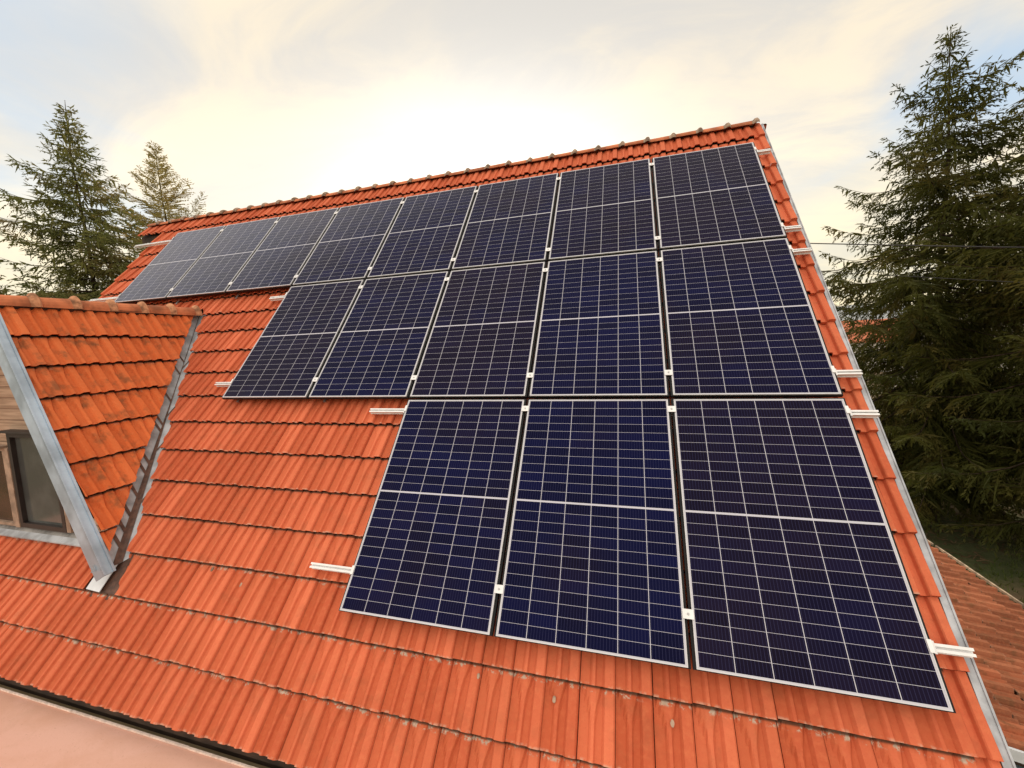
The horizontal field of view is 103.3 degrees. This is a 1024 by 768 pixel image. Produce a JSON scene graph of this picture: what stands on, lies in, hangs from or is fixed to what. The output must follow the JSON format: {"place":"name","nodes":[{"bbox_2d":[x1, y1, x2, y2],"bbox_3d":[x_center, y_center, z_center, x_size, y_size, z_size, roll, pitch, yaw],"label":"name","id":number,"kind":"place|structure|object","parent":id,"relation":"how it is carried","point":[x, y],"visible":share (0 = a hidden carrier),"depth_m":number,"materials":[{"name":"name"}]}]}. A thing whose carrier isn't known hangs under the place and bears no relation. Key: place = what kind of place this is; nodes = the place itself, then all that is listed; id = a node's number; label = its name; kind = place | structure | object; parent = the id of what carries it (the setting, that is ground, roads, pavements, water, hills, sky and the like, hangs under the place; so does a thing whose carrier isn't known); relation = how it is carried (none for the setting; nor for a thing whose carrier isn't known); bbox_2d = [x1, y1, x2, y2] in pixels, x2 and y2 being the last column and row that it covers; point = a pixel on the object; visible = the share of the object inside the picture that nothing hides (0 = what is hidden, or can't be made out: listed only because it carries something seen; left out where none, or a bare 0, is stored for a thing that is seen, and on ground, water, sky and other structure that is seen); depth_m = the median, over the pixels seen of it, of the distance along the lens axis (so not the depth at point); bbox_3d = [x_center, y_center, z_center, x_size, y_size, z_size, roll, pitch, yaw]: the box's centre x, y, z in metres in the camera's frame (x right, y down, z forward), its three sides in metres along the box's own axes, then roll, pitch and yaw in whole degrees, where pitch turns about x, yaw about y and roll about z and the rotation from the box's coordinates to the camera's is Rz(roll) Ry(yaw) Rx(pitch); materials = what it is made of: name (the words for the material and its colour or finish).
{"place":"outdoors","nodes":[
{"label":"outdoors","id":0,"kind":"place"},
{"bbox_2d":[0,0,1023,306],"label":"sky","id":1,"kind":"structure","parent":0,"point":[250,102],"materials":[{"name":"white"}]},
{"bbox_2d":[841,318,894,371],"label":"house","id":2,"kind":"structure","parent":0,"point":[863,338],"depth_m":61.66,"materials":[{"name":"orange tile"}]},
{"bbox_2d":[835,304,905,320],"bbox_3d":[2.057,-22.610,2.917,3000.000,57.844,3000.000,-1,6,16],"label":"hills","id":3,"kind":"structure","parent":0,"point":[885,315],"depth_m":539.99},
{"bbox_2d":[810,243,1023,247],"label":"overhead cable","id":4,"kind":"object","parent":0,"point":[921,245],"visible":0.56,"depth_m":9.43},
{"bbox_2d":[821,271,1022,282],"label":"overhead cable","id":5,"kind":"object","parent":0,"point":[924,277],"visible":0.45,"depth_m":9.49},
{"bbox_2d":[862,371,1023,607],"bbox_3d":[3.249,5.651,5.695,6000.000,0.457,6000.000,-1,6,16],"label":"ground","id":6,"kind":"structure","parent":0,"point":[968,550],"depth_m":11.03,"materials":[{"name":"green plant"}]},
{"bbox_2d":[0,275,20,294],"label":"spruce tree","id":7,"kind":"object","parent":6,"relation":"on","point":[5,292],"visible":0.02,"depth_m":12.60,"materials":[{"name":"green plant"}]},
{"bbox_2d":[0,103,146,300],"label":"spruce tree","id":8,"kind":"object","parent":6,"relation":"on","point":[92,263],"visible":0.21,"depth_m":13.25,"materials":[{"name":"green plant"}]},
{"bbox_2d":[66,141,206,265],"bbox_3d":[-15.027,-2.797,18.829,8.807,15.781,9.051,-1,6,16],"label":"spruce tree","id":9,"kind":"object","parent":6,"relation":"on","point":[168,207],"visible":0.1,"depth_m":17.66,"materials":[{"name":"green plant"}]},
{"bbox_2d":[0,117,1015,767],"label":"house","id":10,"kind":"structure","parent":6,"relation":"on","point":[174,525],"depth_m":3.27,"materials":[{"name":"ceramic"}]},
{"bbox_2d":[0,444,15,525],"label":"dormer window","id":11,"kind":"structure","parent":10,"relation":"in","point":[6,509],"depth_m":4.29,"materials":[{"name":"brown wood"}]},
{"bbox_2d":[0,429,66,532],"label":"dormer window","id":12,"kind":"structure","parent":10,"relation":"in","point":[39,505],"depth_m":4.13,"materials":[{"name":"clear glass"}]},
{"bbox_2d":[90,222,801,304],"bbox_3d":[-2.142,-1.391,5.350,10.335,0.245,0.130,-1,-34,16],"label":"mounting rail","id":13,"kind":"object","parent":10,"relation":"attached to","point":[795,228],"visible":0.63,"depth_m":4.62,"materials":[{"name":"metal"}]},
{"bbox_2d":[115,225,225,302],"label":"solar panel","id":14,"kind":"object","parent":13,"relation":"on","point":[168,267],"visible":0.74,"depth_m":6.73,"materials":[{"name":"glass"}]},
{"bbox_2d":[167,217,280,298],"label":"solar panel","id":15,"kind":"object","parent":13,"relation":"attached to","point":[221,262],"visible":0.94,"depth_m":6.40,"materials":[{"name":"glass"}]},
{"bbox_2d":[226,208,339,292],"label":"solar panel","id":16,"kind":"object","parent":13,"relation":"attached to","point":[279,258],"visible":0.94,"depth_m":6.07,"materials":[{"name":"glass"}]},
{"bbox_2d":[292,197,405,285],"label":"solar panel","id":17,"kind":"object","parent":13,"relation":"attached to","point":[350,243],"visible":0.93,"depth_m":5.75,"materials":[{"name":"glass"}]},
{"bbox_2d":[367,186,477,278],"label":"solar panel","id":18,"kind":"object","parent":13,"relation":"attached to","point":[425,234],"visible":0.94,"depth_m":5.42,"materials":[{"name":"glass"}]},
{"bbox_2d":[451,173,558,270],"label":"solar panel","id":19,"kind":"object","parent":13,"relation":"attached to","point":[510,222],"visible":0.94,"depth_m":5.10,"materials":[{"name":"glass"}]},
{"bbox_2d":[548,159,657,260],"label":"solar panel","id":20,"kind":"object","parent":13,"relation":"on","point":[606,210],"visible":0.97,"depth_m":4.77,"materials":[{"name":"glass"}]},
{"bbox_2d":[651,142,786,250],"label":"solar panel","id":21,"kind":"object","parent":13,"relation":"attached to","point":[716,196],"visible":0.96,"depth_m":4.44,"materials":[{"name":"glass"}]},
{"bbox_2d":[134,147,770,247],"bbox_3d":[-2.061,-2.600,6.175,10.590,0.245,0.130,-1,-34,16],"label":"mounting rail","id":22,"kind":"object","parent":10,"relation":"attached to","point":[763,151],"visible":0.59,"depth_m":6.37,"materials":[{"name":"metal"}]},
{"bbox_2d":[214,366,862,402],"bbox_3d":[-0.450,0.038,3.847,6.335,0.245,0.130,-1,-34,16],"label":"mounting rail","id":23,"kind":"object","parent":10,"relation":"attached to","point":[842,373],"visible":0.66,"depth_m":3.34,"materials":[{"name":"metal"}]},
{"bbox_2d":[222,280,365,399],"bbox_3d":[-2.566,-0.586,4.869,1.166,1.789,0.040,-1,-34,16],"label":"solar panel","id":24,"kind":"object","parent":23,"relation":"on","point":[288,355],"visible":0.98,"depth_m":4.76,"materials":[{"name":"glass"}]},
{"bbox_2d":[308,271,449,398],"bbox_3d":[-1.433,-0.602,4.545,1.166,1.789,0.040,-1,-34,16],"label":"solar panel","id":25,"kind":"object","parent":23,"relation":"on","point":[377,350],"visible":0.98,"depth_m":4.44,"materials":[{"name":"glass"}]},
{"bbox_2d":[409,262,546,398],"bbox_3d":[-0.301,-0.618,4.221,1.166,1.789,0.040,-1,-34,16],"label":"solar panel","id":26,"kind":"object","parent":23,"relation":"attached to","point":[481,341],"visible":1,"depth_m":4.11,"materials":[{"name":"glass"}]},
{"bbox_2d":[528,251,668,397],"bbox_3d":[0.832,-0.634,3.897,1.166,1.789,0.040,-1,-34,16],"label":"solar panel","id":27,"kind":"object","parent":23,"relation":"attached to","point":[600,332],"visible":1,"depth_m":3.78,"materials":[{"name":"glass"}]},
{"bbox_2d":[659,238,842,397],"bbox_3d":[1.964,-0.650,3.574,1.166,1.789,0.040,-1,-34,16],"label":"solar panel","id":28,"kind":"object","parent":23,"relation":"attached to","point":[740,319],"visible":1,"depth_m":3.45,"materials":[{"name":"glass"}]},
{"bbox_2d":[269,245,811,300],"bbox_3d":[-0.263,-1.132,4.612,6.345,0.245,0.130,-1,-34,16],"label":"mounting rail","id":29,"kind":"object","parent":10,"relation":"attached to","point":[802,251],"visible":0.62,"depth_m":4.11,"materials":[{"name":"metal"}]},
{"bbox_2d":[369,405,879,417],"bbox_3d":[0.576,0.313,3.350,4.106,0.245,0.130,-1,-34,16],"label":"mounting rail","id":30,"kind":"object","parent":10,"relation":"attached to","point":[853,413],"visible":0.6,"depth_m":3.16,"materials":[{"name":"metal"}]},
{"bbox_2d":[494,399,690,668],"bbox_3d":[0.573,0.870,2.919,1.166,1.789,0.042,-1,-34,16],"label":"solar panel","id":31,"kind":"object","parent":30,"relation":"attached to","point":[593,562],"visible":1,"depth_m":2.78,"materials":[{"name":"glass"}]},
{"bbox_2d":[309,562,976,657],"bbox_3d":[0.375,1.483,2.589,4.106,0.245,0.130,-1,-34,16],"label":"mounting rail","id":32,"kind":"object","parent":10,"relation":"attached to","point":[933,647],"visible":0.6,"depth_m":2.38,"materials":[{"name":"metal"}]},
{"bbox_2d":[339,399,526,635],"bbox_3d":[-0.559,0.885,3.243,1.166,1.789,0.042,-1,-34,16],"label":"solar panel","id":33,"kind":"object","parent":32,"relation":"on","point":[432,549],"visible":1,"depth_m":3.11,"materials":[{"name":"glass"}]},
{"bbox_2d":[671,398,955,712],"bbox_3d":[1.706,0.854,2.595,1.166,1.789,0.042,-1,-34,16],"label":"solar panel","id":34,"kind":"object","parent":32,"relation":"on","point":[796,575],"visible":1,"depth_m":2.44,"materials":[{"name":"glass"}]},
{"bbox_2d":[819,23,1023,546],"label":"spruce tree","id":35,"kind":"object","parent":6,"relation":"on","point":[935,324],"visible":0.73,"depth_m":11.49,"materials":[{"name":"green plant"}]},
{"bbox_2d":[898,454,956,515],"bbox_3d":[13.620,3.364,14.610,2.721,1.986,2.986,-1,6,16],"label":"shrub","id":36,"kind":"object","parent":6,"relation":"on","point":[939,505],"visible":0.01,"depth_m":13.35,"materials":[{"name":"green plant"}]},
{"bbox_2d":[871,81,1023,557],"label":"spruce tree","id":37,"kind":"object","parent":6,"relation":"on","point":[1001,425],"visible":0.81,"depth_m":9.87,"materials":[{"name":"green plant"}]},
{"bbox_2d":[882,184,1023,472],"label":"spruce tree","id":38,"kind":"object","parent":6,"relation":"on","point":[1007,344],"depth_m":15.64,"materials":[{"name":"green plant"}]},
{"bbox_2d":[927,539,1023,767],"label":"annex","id":39,"kind":"object","parent":6,"relation":"on","point":[990,619],"visible":0.12,"depth_m":5.12,"materials":[{"name":"orange-red clay roof tile"},{"name":"white painted plaster"}]},
{"bbox_2d":[916,502,1022,570],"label":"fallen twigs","id":40,"kind":"object","parent":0,"point":[943,539],"visible":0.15,"depth_m":11.61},
{"bbox_2d":[958,472,1023,608],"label":"grass","id":41,"kind":"structure","parent":0,"point":[1011,571],"depth_m":10.13,"materials":[{"name":"green plant"}]}
]}

